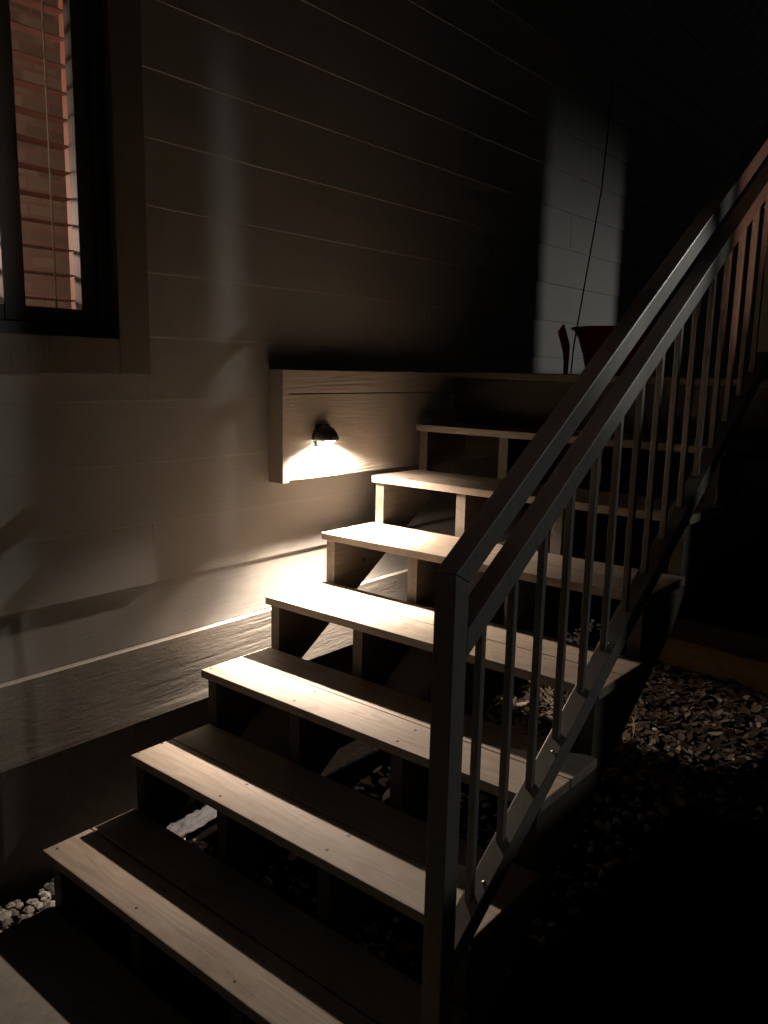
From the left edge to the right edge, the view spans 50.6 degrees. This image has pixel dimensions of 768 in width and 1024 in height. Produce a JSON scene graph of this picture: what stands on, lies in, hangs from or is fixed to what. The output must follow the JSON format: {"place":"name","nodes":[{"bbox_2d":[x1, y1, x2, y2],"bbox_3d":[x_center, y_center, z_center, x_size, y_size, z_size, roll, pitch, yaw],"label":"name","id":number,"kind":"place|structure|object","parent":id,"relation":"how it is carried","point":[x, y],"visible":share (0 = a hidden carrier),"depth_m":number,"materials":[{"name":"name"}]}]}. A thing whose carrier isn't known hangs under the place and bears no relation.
{"place":"outdoors","nodes":[
{"label":"outdoors","id":0,"kind":"place"},
{"bbox_2d":[8,492,767,1023],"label":"ground","id":1,"kind":"structure","parent":0,"point":[670,926],"depth_m":2.34,"materials":[{"name":"soil"}]},
{"bbox_2d":[0,907,191,1023],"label":"landing pad","id":2,"kind":"object","parent":1,"relation":"on","point":[56,967],"visible":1,"depth_m":1.94,"materials":[{"name":"concrete"}]},
{"bbox_2d":[167,805,216,836],"bbox_3d":[-0.626,1.014,2.679,0.095,0.022,0.313,9,13,39],"label":"fabric scrap","id":3,"kind":"object","parent":1,"relation":"on","point":[193,821],"visible":0.55,"depth_m":2.67,"materials":[{"name":"white fabric"}]},
{"bbox_2d":[0,0,767,908],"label":"house","id":4,"kind":"structure","parent":1,"relation":"on","point":[246,246],"depth_m":2.74,"materials":[{"name":"paint"}]},
{"bbox_2d":[0,0,150,373],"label":"window","id":5,"kind":"structure","parent":4,"relation":"in","point":[80,339],"depth_m":2.17,"materials":[{"name":"paint"}]},
{"bbox_2d":[312,424,338,452],"bbox_3d":[-0.193,-0.255,2.840,0.068,0.098,0.103,9,13,39],"label":"step light","id":6,"kind":"object","parent":4,"relation":"attached to","point":[324,434],"visible":1,"depth_m":2.82,"materials":[{"name":"black metal"}]},
{"bbox_2d":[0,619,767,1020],"bbox_3d":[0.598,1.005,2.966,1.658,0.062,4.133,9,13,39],"label":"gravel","id":7,"kind":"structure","parent":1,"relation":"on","point":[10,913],"depth_m":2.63,"materials":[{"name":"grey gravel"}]},
{"bbox_2d":[43,422,752,1023],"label":"wooden stairs","id":8,"kind":"structure","parent":1,"relation":"on","point":[235,936],"depth_m":2.16,"materials":[{"name":"brown wood"}]},
{"bbox_2d":[420,120,767,1023],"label":"metal railing","id":9,"kind":"object","parent":8,"relation":"attached to","point":[462,616],"visible":0.98,"depth_m":1.76,"materials":[{"name":"beige metal"}]},
{"bbox_2d":[268,645,767,992],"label":"leaf litter","id":10,"kind":"object","parent":1,"relation":"on","point":[754,791],"visible":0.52,"depth_m":3.31,"materials":[{"name":"brown plant"}]},
{"bbox_2d":[528,680,568,707],"bbox_3d":[0.704,0.744,3.414,0.256,0.401,0.369,-4,11,-28],"label":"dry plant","id":11,"kind":"object","parent":1,"relation":"on","point":[548,695],"visible":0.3,"depth_m":3.52,"materials":[{"name":"brown plant"}]},
{"bbox_2d":[451,372,767,460],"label":"wooden deck","id":12,"kind":"structure","parent":1,"relation":"on","point":[513,399],"depth_m":3.13,"materials":[{"name":"brown wood"}]},
{"bbox_2d":[558,85,613,373],"bbox_3d":[0.868,-1.214,3.428,0.045,1.250,0.540,7,12,30],"label":"garden tool","id":13,"kind":"object","parent":12,"relation":"on","point":[564,339],"visible":0.95,"depth_m":3.37,"materials":[{"name":"black rubber"}]},
{"bbox_2d":[571,326,652,374],"bbox_3d":[1.066,-0.730,3.708,0.409,0.209,0.511,9,13,39],"label":"plastic tub","id":14,"kind":"object","parent":12,"relation":"on","point":[591,339],"visible":0.23,"depth_m":3.56,"materials":[{"name":"plastic"}]},
{"bbox_2d":[611,708,642,761],"bbox_3d":[0.952,0.831,3.234,0.155,0.304,0.312,5,11,22],"label":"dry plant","id":15,"kind":"object","parent":1,"relation":"on","point":[628,749],"visible":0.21,"depth_m":3.24,"materials":[{"name":"brown plant"}]},
{"bbox_2d":[657,618,767,692],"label":"landscape timber","id":16,"kind":"object","parent":1,"relation":"on","point":[721,653],"visible":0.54,"depth_m":4.15,"materials":[{"name":"brown wood"}]}
]}

